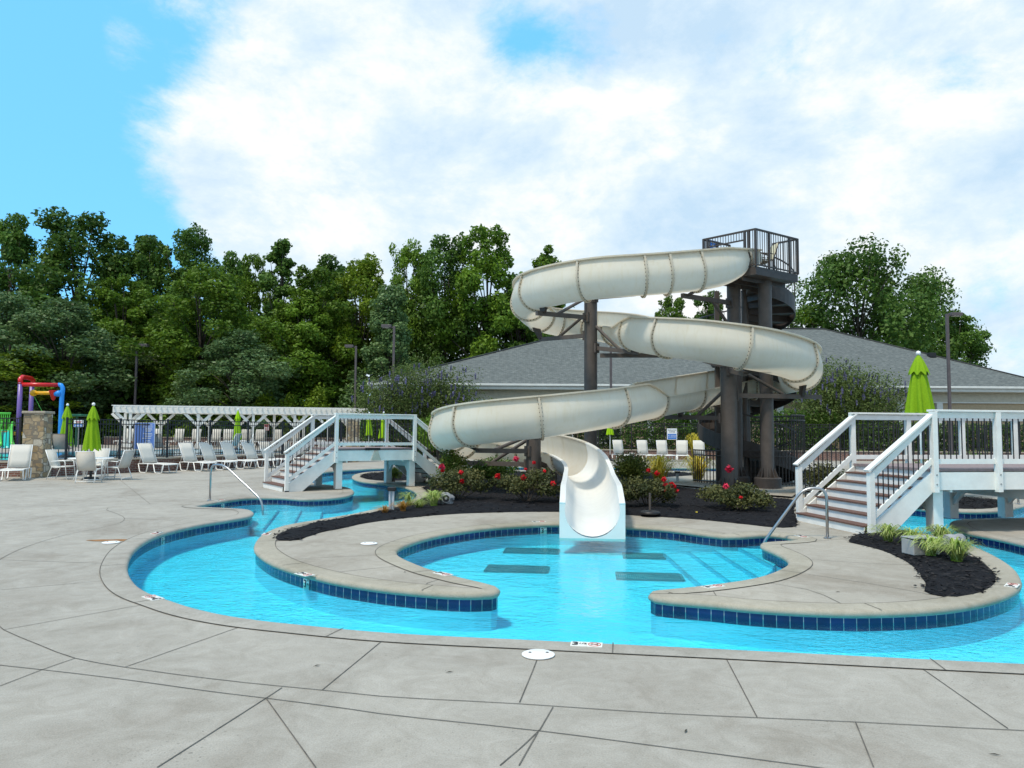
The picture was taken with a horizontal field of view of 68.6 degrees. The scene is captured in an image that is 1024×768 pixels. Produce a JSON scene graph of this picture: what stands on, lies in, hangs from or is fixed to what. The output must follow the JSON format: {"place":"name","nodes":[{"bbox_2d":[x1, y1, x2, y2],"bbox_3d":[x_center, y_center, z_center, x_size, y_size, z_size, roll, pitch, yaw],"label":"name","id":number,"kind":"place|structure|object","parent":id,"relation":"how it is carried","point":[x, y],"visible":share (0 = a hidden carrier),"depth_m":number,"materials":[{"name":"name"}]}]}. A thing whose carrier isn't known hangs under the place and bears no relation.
{"place":"outdoors","nodes":[
{"label":"outdoors","id":0,"kind":"place"},
{"bbox_2d":[0,443,317,459],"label":"terrace","id":1,"kind":"structure","parent":0,"point":[113,448],"depth_m":45.31,"materials":[{"name":"concrete"}]},
{"bbox_2d":[0,375,64,447],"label":"water play structure","id":2,"kind":"object","parent":1,"relation":"on","point":[53,394],"visible":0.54,"depth_m":46.44,"materials":[{"name":"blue plastic"}]},
{"bbox_2d":[0,347,100,444],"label":"poplar tree","id":3,"kind":"object","parent":1,"relation":"on","point":[47,366],"visible":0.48,"depth_m":53.90,"materials":[{"name":"green plant"}]},
{"bbox_2d":[104,437,362,445],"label":"brick wall","id":4,"kind":"structure","parent":1,"relation":"on","point":[187,439],"depth_m":55.38,"materials":[{"name":"stone"}]},
{"bbox_2d":[111,405,367,447],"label":"pergola","id":5,"kind":"object","parent":1,"relation":"on","point":[210,411],"visible":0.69,"depth_m":48.79,"materials":[{"name":"white paint"}]},
{"bbox_2d":[254,388,276,436],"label":"lime shrub","id":6,"kind":"object","parent":1,"relation":"on","point":[264,400],"visible":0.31,"depth_m":56.92,"materials":[{"name":"green plant"}]},
{"bbox_2d":[276,392,299,436],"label":"lime shrub","id":7,"kind":"object","parent":1,"relation":"on","point":[289,402],"visible":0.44,"depth_m":56.76,"materials":[{"name":"green plant"}]},
{"bbox_2d":[298,382,333,437],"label":"lime shrub","id":8,"kind":"object","parent":1,"relation":"on","point":[318,399],"visible":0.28,"depth_m":57.00,"materials":[{"name":"green plant"}]},
{"bbox_2d":[0,456,1023,767],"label":"pool deck","id":9,"kind":"structure","parent":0,"point":[94,672],"depth_m":4.85,"materials":[{"name":"concrete"}]},
{"bbox_2d":[0,445,32,480],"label":"sun lounger","id":10,"kind":"object","parent":9,"relation":"on","point":[20,455],"visible":1,"depth_m":25.23,"materials":[{"name":"white"}]},
{"bbox_2d":[20,411,54,477],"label":"stone pillar","id":11,"kind":"structure","parent":9,"relation":"on","point":[37,429],"depth_m":25.87,"materials":[{"name":"stone"}]},
{"bbox_2d":[0,290,88,431],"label":"maple tree","id":12,"kind":"object","parent":9,"relation":"on","point":[12,302],"visible":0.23,"depth_m":58.03,"materials":[{"name":"green plant"}]},
{"bbox_2d":[45,449,75,479],"bbox_3d":[-15.086,2.690,25.073,0.748,0.996,0.569,0,-4,-2],"label":"patio chair","id":13,"kind":"object","parent":9,"relation":"on","point":[53,459],"visible":0.94,"depth_m":25.02,"materials":[{"name":"white"}]},
{"bbox_2d":[59,403,73,456],"bbox_3d":[-18.670,1.935,31.433,0.554,2.245,0.554,-2,-4,37],"label":"patio umbrella","id":14,"kind":"object","parent":9,"relation":"on","point":[67,412],"visible":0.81,"depth_m":31.34,"materials":[{"name":"green"}]},
{"bbox_2d":[0,296,158,443],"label":"maple tree","id":15,"kind":"object","parent":9,"relation":"on","point":[68,316],"visible":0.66,"depth_m":57.07,"materials":[{"name":"green plant"}]},
{"bbox_2d":[75,451,101,482],"bbox_3d":[-13.327,2.610,23.619,0.569,0.996,0.748,1,-4,-10],"label":"patio chair","id":16,"kind":"object","parent":9,"relation":"on","point":[85,460],"visible":1,"depth_m":23.39,"materials":[{"name":"white"}]},
{"bbox_2d":[82,403,100,479],"bbox_3d":[-13.955,1.897,24.925,0.527,2.565,0.527,-2,-4,35],"label":"patio umbrella","id":17,"kind":"object","parent":9,"relation":"on","point":[92,442],"visible":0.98,"depth_m":24.82,"materials":[{"name":"green"}]},
{"bbox_2d":[103,450,134,479],"bbox_3d":[-13.124,2.702,25.067,0.748,0.996,0.569,0,-4,8],"label":"patio chair","id":18,"kind":"object","parent":9,"relation":"on","point":[126,459],"visible":0.99,"depth_m":25.01,"materials":[{"name":"white"}]},
{"bbox_2d":[137,443,178,473],"bbox_3d":[-13.746,2.876,29.099,1.646,1.142,0.682,-1,-4,27],"label":"sun lounger","id":19,"kind":"object","parent":9,"relation":"on","point":[147,454],"visible":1,"depth_m":29.25,"materials":[{"name":"white"}]},
{"bbox_2d":[0,453,349,476],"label":"brick wall","id":20,"kind":"structure","parent":9,"relation":"on","point":[133,466],"depth_m":29.82,"materials":[{"name":"brick"}]},
{"bbox_2d":[0,417,21,458],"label":"iron fence","id":21,"kind":"object","parent":20,"relation":"on","point":[20,431],"visible":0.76,"depth_m":26.22,"materials":[{"name":"black"}]},
{"bbox_2d":[64,417,342,459],"bbox_3d":[-12.514,2.387,33.211,0.065,1.560,14.231,-2,-4,30],"label":"iron fence","id":22,"kind":"object","parent":20,"relation":"on","point":[120,424],"visible":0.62,"depth_m":31.24,"materials":[{"name":"black"}]},
{"bbox_2d":[134,422,154,449],"bbox_3d":[-14.625,2.258,29.830,0.750,1.449,0.062,2,-4,-30],"label":"rules board","id":23,"kind":"object","parent":22,"relation":"attached to","point":[150,438],"visible":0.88,"depth_m":29.84,"materials":[{"name":"blue paint"}]},
{"bbox_2d":[178,443,216,471],"bbox_3d":[-12.854,2.979,30.667,1.646,1.142,0.682,-2,-4,30],"label":"sun lounger","id":24,"kind":"object","parent":9,"relation":"on","point":[188,452],"visible":0.98,"depth_m":30.88,"materials":[{"name":"white"}]},
{"bbox_2d":[47,404,375,443],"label":"woodland edge shrubs","id":25,"kind":"object","parent":9,"relation":"on","point":[145,416],"visible":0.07,"depth_m":58.20,"materials":[{"name":"green plant"}]},
{"bbox_2d":[199,442,237,469],"bbox_3d":[-12.444,3.049,31.745,1.646,1.142,0.682,-1,-4,26],"label":"sun lounger","id":26,"kind":"object","parent":9,"relation":"on","point":[207,450],"visible":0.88,"depth_m":31.93,"materials":[{"name":"white"}]},
{"bbox_2d":[160,328,307,440],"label":"maple tree","id":27,"kind":"object","parent":9,"relation":"on","point":[237,340],"visible":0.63,"depth_m":56.71,"materials":[{"name":"green plant"}]},
{"bbox_2d":[220,442,257,468],"bbox_3d":[-11.901,3.110,32.657,1.646,1.142,0.682,-2,-4,28],"label":"sun lounger","id":28,"kind":"object","parent":9,"relation":"on","point":[228,450],"visible":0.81,"depth_m":32.84,"materials":[{"name":"white"}]},
{"bbox_2d":[241,442,277,467],"bbox_3d":[-11.319,3.175,33.637,1.646,1.142,0.682,-1,-4,27],"label":"sun lounger","id":29,"kind":"object","parent":9,"relation":"on","point":[250,451],"visible":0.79,"depth_m":33.81,"materials":[{"name":"white"}]},
{"bbox_2d":[262,413,449,491],"bbox_3d":[-4.540,2.016,22.846,5.466,2.180,2.168,3,-4,-33],"label":"footbridge","id":30,"kind":"object","parent":9,"relation":"on","point":[313,463],"visible":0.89,"depth_m":22.21,"materials":[{"name":"white paint"}]},
{"bbox_2d":[360,420,445,456],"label":"hedge","id":31,"kind":"object","parent":9,"relation":"on","point":[373,430],"visible":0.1,"depth_m":47.95,"materials":[{"name":"green plant"}]},
{"bbox_2d":[349,349,485,433],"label":"chaste tree","id":32,"kind":"object","parent":9,"relation":"on","point":[420,399],"visible":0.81,"depth_m":48.30,"materials":[{"name":"green plant"}]},
{"bbox_2d":[409,407,442,461],"bbox_3d":[-4.022,2.724,40.057,3.240,2.997,2.830,3,-4,-33],"label":"round shrub","id":33,"kind":"object","parent":9,"relation":"on","point":[422,441],"visible":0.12,"depth_m":39.45,"materials":[{"name":"green plant"}]},
{"bbox_2d":[522,649,554,659],"bbox_3d":[0.199,2.049,5.695,0.250,0.014,0.250,0,-4,0],"label":"skimmer lid","id":34,"kind":"object","parent":9,"relation":"on","point":[539,654],"visible":1,"depth_m":5.66,"materials":[{"name":"white plastic"}]},
{"bbox_2d":[100,466,1023,673],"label":"pool coping","id":35,"kind":"object","parent":9,"relation":"on","point":[116,579],"visible":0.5,"depth_m":6.36,"materials":[{"name":"concrete"}]},
{"bbox_2d":[367,328,1023,450],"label":"clubhouse","id":36,"kind":"structure","parent":9,"relation":"on","point":[542,368],"depth_m":54.37,"materials":[{"name":"grey"}]},
{"bbox_2d":[565,407,839,450],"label":"hedge","id":37,"kind":"object","parent":9,"relation":"on","point":[647,433],"visible":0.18,"depth_m":47.81,"materials":[{"name":"green plant"}]},
{"bbox_2d":[601,449,1023,460],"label":"brick wall","id":38,"kind":"structure","parent":9,"relation":"on","point":[607,452],"depth_m":46.09,"materials":[{"name":"stone"}]},
{"bbox_2d":[598,423,1023,450],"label":"iron fence","id":39,"kind":"object","parent":38,"relation":"on","point":[829,427],"visible":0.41,"depth_m":46.32,"materials":[{"name":"black"}]},
{"bbox_2d":[788,355,908,450],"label":"chaste tree","id":40,"kind":"object","parent":9,"relation":"on","point":[842,399],"visible":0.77,"depth_m":48.37,"materials":[{"name":"green plant"}]},
{"bbox_2d":[793,409,1023,533],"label":"footbridge","id":41,"kind":"object","parent":9,"relation":"on","point":[936,485],"visible":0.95,"depth_m":13.06,"materials":[{"name":"white paint"}]},
{"bbox_2d":[905,351,934,508],"bbox_3d":[9.461,1.033,17.373,0.610,3.625,0.610,0,-4,1],"label":"patio umbrella","id":42,"kind":"object","parent":9,"relation":"on","point":[919,399],"visible":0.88,"depth_m":17.30,"materials":[{"name":"green"}]},
{"bbox_2d":[841,420,1023,451],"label":"hedge","id":43,"kind":"object","parent":9,"relation":"on","point":[901,434],"visible":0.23,"depth_m":47.80,"materials":[{"name":"green plant"}]},
{"bbox_2d":[899,496,997,508],"bbox_3d":[11.380,2.977,20.002,2.946,0.097,6.721,-1,-4,26],"label":"mulch bed","id":44,"kind":"object","parent":9,"relation":"on","point":[966,502],"visible":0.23,"depth_m":17.89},
{"bbox_2d":[945,312,962,454],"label":"street lamp","id":45,"kind":"object","parent":9,"relation":"on","point":[954,314],"visible":0.71,"depth_m":45.13,"materials":[{"name":"brown metal"}]},
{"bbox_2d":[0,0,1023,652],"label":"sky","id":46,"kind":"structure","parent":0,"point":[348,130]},
{"bbox_2d":[128,469,1023,662],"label":"water","id":47,"kind":"structure","parent":0,"point":[348,475],"depth_m":10.35,"materials":[{"name":"liquid"}]},
{"bbox_2d":[132,479,1023,663],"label":"pool floor","id":48,"kind":"structure","parent":0,"point":[637,622],"depth_m":9.34,"materials":[{"name":"paint"}]},
{"bbox_2d":[250,510,321,536],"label":"pool steps","id":49,"kind":"structure","parent":48,"relation":"on","point":[257,520],"depth_m":16.52,"materials":[{"name":"paint"}]},
{"bbox_2d":[484,564,549,573],"bbox_3d":[0.083,2.803,11.363,0.964,0.024,0.520,0,-4,6],"label":"drain grate","id":50,"kind":"object","parent":48,"relation":"on","point":[501,569],"visible":0.85,"depth_m":11.30,"materials":[{"name":"grey"}]},
{"bbox_2d":[128,474,1023,578],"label":"pool wall","id":51,"kind":"structure","parent":48,"relation":"on","point":[242,535],"depth_m":13.38,"materials":[{"name":"tile"}]},
{"bbox_2d":[128,468,1023,568],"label":"pool tile band","id":52,"kind":"object","parent":51,"relation":"attached to","point":[1007,547],"visible":0.16,"depth_m":14.31,"materials":[{"name":"tile"}]},
{"bbox_2d":[255,482,1019,652],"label":"island pool wall","id":53,"kind":"structure","parent":48,"relation":"on","point":[702,631],"depth_m":7.86,"materials":[{"name":"tile"}]},
{"bbox_2d":[265,470,1003,609],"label":"island deck","id":54,"kind":"structure","parent":53,"relation":"on","point":[850,572],"depth_m":10.18,"materials":[{"name":"concrete"}]},
{"bbox_2d":[273,471,800,539],"bbox_3d":[1.827,3.001,21.387,11.390,0.108,19.920,0,-4,0],"label":"mulch bed","id":55,"kind":"object","parent":54,"relation":"on","point":[687,504],"visible":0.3,"depth_m":15.91,"materials":[{"name":"soil"}]},
{"bbox_2d":[436,448,470,475],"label":"flowering bush","id":56,"kind":"object","parent":55,"relation":"on","point":[447,461],"visible":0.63,"depth_m":21.28,"materials":[{"name":"green plant"}]},
{"bbox_2d":[425,462,495,498],"bbox_3d":[-1.356,2.372,18.354,1.762,0.903,1.506,-3,-5,44],"label":"rose bush","id":57,"kind":"object","parent":55,"relation":"on","point":[453,480],"visible":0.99,"depth_m":18.00,"materials":[{"name":"green plant"}]},
{"bbox_2d":[467,455,519,484],"bbox_3d":[-0.641,2.647,22.927,1.764,1.017,1.858,-2,-5,38],"label":"dark shrub","id":58,"kind":"object","parent":55,"relation":"on","point":[491,471],"visible":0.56,"depth_m":22.59,"materials":[{"name":"green plant"}]},
{"bbox_2d":[490,456,560,500],"bbox_3d":[0.381,2.246,17.786,1.826,1.106,1.575,0,-4,0],"label":"rose bush","id":59,"kind":"object","parent":55,"relation":"on","point":[518,484],"visible":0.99,"depth_m":17.54,"materials":[{"name":"green plant"}]},
{"bbox_2d":[611,449,651,484],"bbox_3d":[3.713,2.604,23.323,1.263,1.190,1.296,-1,-4,16],"label":"round shrub","id":60,"kind":"object","parent":55,"relation":"on","point":[629,464],"visible":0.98,"depth_m":23.02,"materials":[{"name":"green plant"}]},
{"bbox_2d":[621,468,678,505],"bbox_3d":[3.031,2.301,16.701,1.325,0.891,1.332,3,-5,-40],"label":"rose bush","id":61,"kind":"object","parent":55,"relation":"on","point":[641,486],"visible":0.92,"depth_m":16.55,"materials":[{"name":"green plant"}]},
{"bbox_2d":[634,455,685,481],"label":"yellow grass","id":62,"kind":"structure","parent":55,"relation":"on","point":[660,464],"depth_m":24.47,"materials":[{"name":"plant"}]},
{"bbox_2d":[695,465,776,509],"bbox_3d":[4.824,2.215,16.131,1.722,1.015,1.651,0,-4,0],"label":"rose bush","id":63,"kind":"object","parent":55,"relation":"on","point":[730,498],"visible":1,"depth_m":15.80,"materials":[{"name":"green plant"}]},
{"bbox_2d":[254,470,1021,617],"bbox_3d":[3.062,3.009,20.017,18.245,0.077,25.750,0,-4,0],"label":"island coping","id":64,"kind":"object","parent":54,"relation":"on","point":[273,556],"visible":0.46,"depth_m":8.43,"materials":[{"name":"concrete"}]},
{"bbox_2d":[692,228,805,488],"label":"slide tower","id":65,"kind":"structure","parent":54,"relation":"on","point":[763,297],"depth_m":23.17,"materials":[{"name":"grey metal"}]},
{"bbox_2d":[428,247,822,541],"bbox_3d":[2.168,-0.456,21.173,10.133,7.314,14.233,-3,-5,39],"label":"water slide","id":66,"kind":"object","parent":65,"relation":"attached to","point":[527,430],"visible":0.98,"depth_m":20.94,"materials":[{"name":"beige"}]},
{"bbox_2d":[763,487,831,542],"bbox_3d":[4.607,2.264,12.200,1.101,1.186,0.120,0,-4,10],"label":"pool handrail","id":67,"kind":"object","parent":54,"relation":"on","point":[791,505],"visible":0.88,"depth_m":12.19,"materials":[{"name":"silver metal"}]},
{"bbox_2d":[802,459,845,491],"bbox_3d":[8.463,2.543,20.384,1.325,1.009,1.562,0,-4,0],"label":"dark shrub","id":68,"kind":"object","parent":54,"relation":"on","point":[834,478],"visible":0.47,"depth_m":20.19,"materials":[{"name":"green plant"}]},
{"bbox_2d":[844,528,1001,596],"bbox_3d":[5.721,2.344,10.524,1.504,0.106,5.941,0,-4,13],"label":"mulch bed","id":69,"kind":"object","parent":54,"relation":"on","point":[942,574],"visible":0.64,"depth_m":9.17,"materials":[{"name":"soil"}]},
{"bbox_2d":[865,523,907,541],"bbox_3d":[5.743,2.281,11.439,0.740,0.296,0.609,0,-4,0],"label":"lilyturf","id":70,"kind":"object","parent":69,"relation":"on","point":[887,530],"visible":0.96,"depth_m":11.39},
{"bbox_2d":[901,535,939,555],"bbox_3d":[5.643,2.229,10.363,0.420,0.236,0.250,1,-4,-12],"label":"utility box","id":71,"kind":"object","parent":69,"relation":"on","point":[916,550],"visible":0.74,"depth_m":10.27,"materials":[{"name":"grey paint"}]},
{"bbox_2d":[902,534,952,555],"bbox_3d":[5.687,2.203,10.194,0.800,0.296,0.646,0,-4,0],"label":"lilyturf","id":72,"kind":"object","parent":69,"relation":"on","point":[933,551],"visible":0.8,"depth_m":10.13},
{"bbox_2d":[915,524,974,541],"bbox_3d":[6.366,2.244,11.038,0.825,0.327,0.735,-2,-5,37],"label":"lilyturf","id":73,"kind":"object","parent":69,"relation":"on","point":[939,530],"visible":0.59,"depth_m":11.03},
{"bbox_2d":[925,536,991,561],"bbox_3d":[5.821,2.171,9.817,0.846,0.315,0.725,0,-4,0],"label":"lilyturf","id":74,"kind":"object","parent":69,"relation":"on","point":[957,548],"visible":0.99,"depth_m":9.76,"materials":[{"name":"plant"}]},
{"bbox_2d":[255,479,1019,630],"bbox_3d":[3.061,3.109,20.011,18.189,0.125,25.694,0,-4,0],"label":"island tile band","id":75,"kind":"object","parent":53,"relation":"on","point":[714,615],"visible":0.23,"depth_m":7.88,"materials":[{"name":"tile"}]},
{"bbox_2d":[615,572,685,581],"bbox_3d":[1.985,2.780,10.827,0.965,0.024,0.520,0,-4,6],"label":"drain grate","id":76,"kind":"object","parent":48,"relation":"on","point":[676,577],"visible":0.88,"depth_m":10.80,"materials":[{"name":"grey"}]},
{"bbox_2d":[663,548,775,585],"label":"pool steps","id":77,"kind":"structure","parent":48,"relation":"on","point":[696,579],"depth_m":11.15,"materials":[{"name":"paint"}]},
{"bbox_2d":[672,455,715,479],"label":"yellow grass","id":78,"kind":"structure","parent":0,"point":[690,462],"depth_m":25.27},
{"bbox_2d":[665,474,823,496],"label":"path","id":79,"kind":"structure","parent":0,"point":[788,490],"depth_m":23.63,"materials":[{"name":"concrete"}]},
{"label":"ground","id":80,"kind":"structure","parent":0,"visible":0},
{"bbox_2d":[0,212,54,399],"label":"oak tree","id":81,"kind":"object","parent":80,"relation":"on","point":[17,247],"visible":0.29,"depth_m":68.21,"materials":[{"name":"green plant"}]},
{"bbox_2d":[0,206,160,436],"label":"oak tree","id":82,"kind":"object","parent":80,"relation":"on","point":[65,244],"visible":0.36,"depth_m":68.47,"materials":[{"name":"green plant"}]},
{"bbox_2d":[70,273,182,428],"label":"poplar tree","id":83,"kind":"object","parent":80,"relation":"on","point":[114,320],"visible":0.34,"depth_m":65.17,"materials":[{"name":"green plant"}]},
{"bbox_2d":[91,234,186,404],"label":"oak tree","id":84,"kind":"object","parent":80,"relation":"on","point":[140,253],"visible":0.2,"depth_m":71.19,"materials":[{"name":"green plant"}]},
{"bbox_2d":[98,294,225,429],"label":"poplar tree","id":85,"kind":"object","parent":80,"relation":"on","point":[136,330],"visible":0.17,"depth_m":64.63,"materials":[{"name":"green plant"}]},
{"bbox_2d":[136,222,233,404],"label":"oak tree","id":86,"kind":"object","parent":80,"relation":"on","point":[189,243],"visible":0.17,"depth_m":71.75,"materials":[{"name":"green plant"}]},
{"bbox_2d":[113,260,279,436],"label":"poplar tree","id":87,"kind":"object","parent":80,"relation":"on","point":[183,347],"visible":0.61,"depth_m":60.65,"materials":[{"name":"green plant"}]},
{"bbox_2d":[207,250,248,389],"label":"oak tree","id":88,"kind":"object","parent":80,"relation":"on","point":[228,265],"visible":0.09,"depth_m":72.05,"materials":[{"name":"green plant"}]},
{"bbox_2d":[229,253,273,401],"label":"oak tree","id":89,"kind":"object","parent":80,"relation":"on","point":[249,282],"visible":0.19,"depth_m":70.20,"materials":[{"name":"green plant"}]},
{"bbox_2d":[243,238,302,406],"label":"spire tree","id":90,"kind":"object","parent":80,"relation":"on","point":[280,248],"visible":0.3,"depth_m":68.19,"materials":[{"name":"green plant"}]},
{"bbox_2d":[7,278,574,442],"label":"woodland undergrowth","id":91,"kind":"object","parent":80,"relation":"on","point":[451,358],"visible":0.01,"depth_m":67.05,"materials":[{"name":"green plant"}]},
{"bbox_2d":[246,293,360,437],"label":"poplar tree","id":92,"kind":"object","parent":80,"relation":"on","point":[284,332],"visible":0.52,"depth_m":61.63,"materials":[{"name":"green plant"}]},
{"bbox_2d":[268,264,370,435],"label":"poplar tree","id":93,"kind":"object","parent":80,"relation":"on","point":[325,291],"visible":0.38,"depth_m":63.30,"materials":[{"name":"green plant"}]},
{"bbox_2d":[302,253,357,398],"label":"oak tree","id":94,"kind":"object","parent":80,"relation":"on","point":[340,269],"visible":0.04,"depth_m":72.68,"materials":[{"name":"green plant"}]},
{"bbox_2d":[329,252,395,430],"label":"poplar tree","id":95,"kind":"object","parent":80,"relation":"on","point":[362,278],"visible":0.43,"depth_m":65.43,"materials":[{"name":"green plant"}]},
{"bbox_2d":[336,284,424,409],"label":"poplar tree","id":96,"kind":"object","parent":80,"relation":"on","point":[390,299],"visible":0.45,"depth_m":61.67,"materials":[{"name":"green plant"}]},
{"bbox_2d":[371,237,438,367],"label":"oak tree","id":97,"kind":"object","parent":80,"relation":"on","point":[406,258],"visible":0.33,"depth_m":69.95,"materials":[{"name":"green plant"}]},
{"bbox_2d":[395,231,478,368],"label":"oak tree","id":98,"kind":"object","parent":80,"relation":"on","point":[435,285],"visible":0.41,"depth_m":68.36,"materials":[{"name":"green plant"}]},
{"bbox_2d":[426,224,526,359],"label":"oak tree","id":99,"kind":"object","parent":80,"relation":"on","point":[469,281],"visible":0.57,"depth_m":67.37,"materials":[{"name":"green plant"}]},
{"bbox_2d":[480,276,553,348],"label":"oak tree","id":100,"kind":"object","parent":80,"relation":"on","point":[528,332],"visible":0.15,"depth_m":66.97,"materials":[{"name":"green plant"}]},
{"bbox_2d":[525,244,578,386],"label":"poplar tree","id":101,"kind":"object","parent":80,"relation":"on","point":[542,259],"visible":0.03,"depth_m":72.23,"materials":[{"name":"green plant"}]},
{"bbox_2d":[654,295,686,317],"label":"oak tree","id":102,"kind":"object","parent":80,"relation":"on","point":[677,303],"visible":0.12,"depth_m":78.17,"materials":[{"name":"green plant"}]},
{"bbox_2d":[688,290,723,320],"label":"oak tree","id":103,"kind":"object","parent":80,"relation":"on","point":[709,310],"visible":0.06,"depth_m":78.30,"materials":[{"name":"green plant"}]},
{"bbox_2d":[787,303,834,329],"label":"oak tree","id":104,"kind":"object","parent":80,"relation":"on","point":[811,319],"visible":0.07,"depth_m":76.00,"materials":[{"name":"green plant"}]},
{"bbox_2d":[786,232,977,364],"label":"oak tree","id":105,"kind":"object","parent":80,"relation":"on","point":[839,282],"visible":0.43,"depth_m":72.08,"materials":[{"name":"green plant"}]},
{"bbox_2d":[862,264,996,367],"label":"oak tree","id":106,"kind":"object","parent":80,"relation":"on","point":[947,303],"visible":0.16,"depth_m":73.99,"materials":[{"name":"green plant"}]},
{"bbox_2d":[936,310,991,364],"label":"oak tree","id":107,"kind":"object","parent":80,"relation":"on","point":[975,346],"visible":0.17,"depth_m":72.82,"materials":[{"name":"green plant"}]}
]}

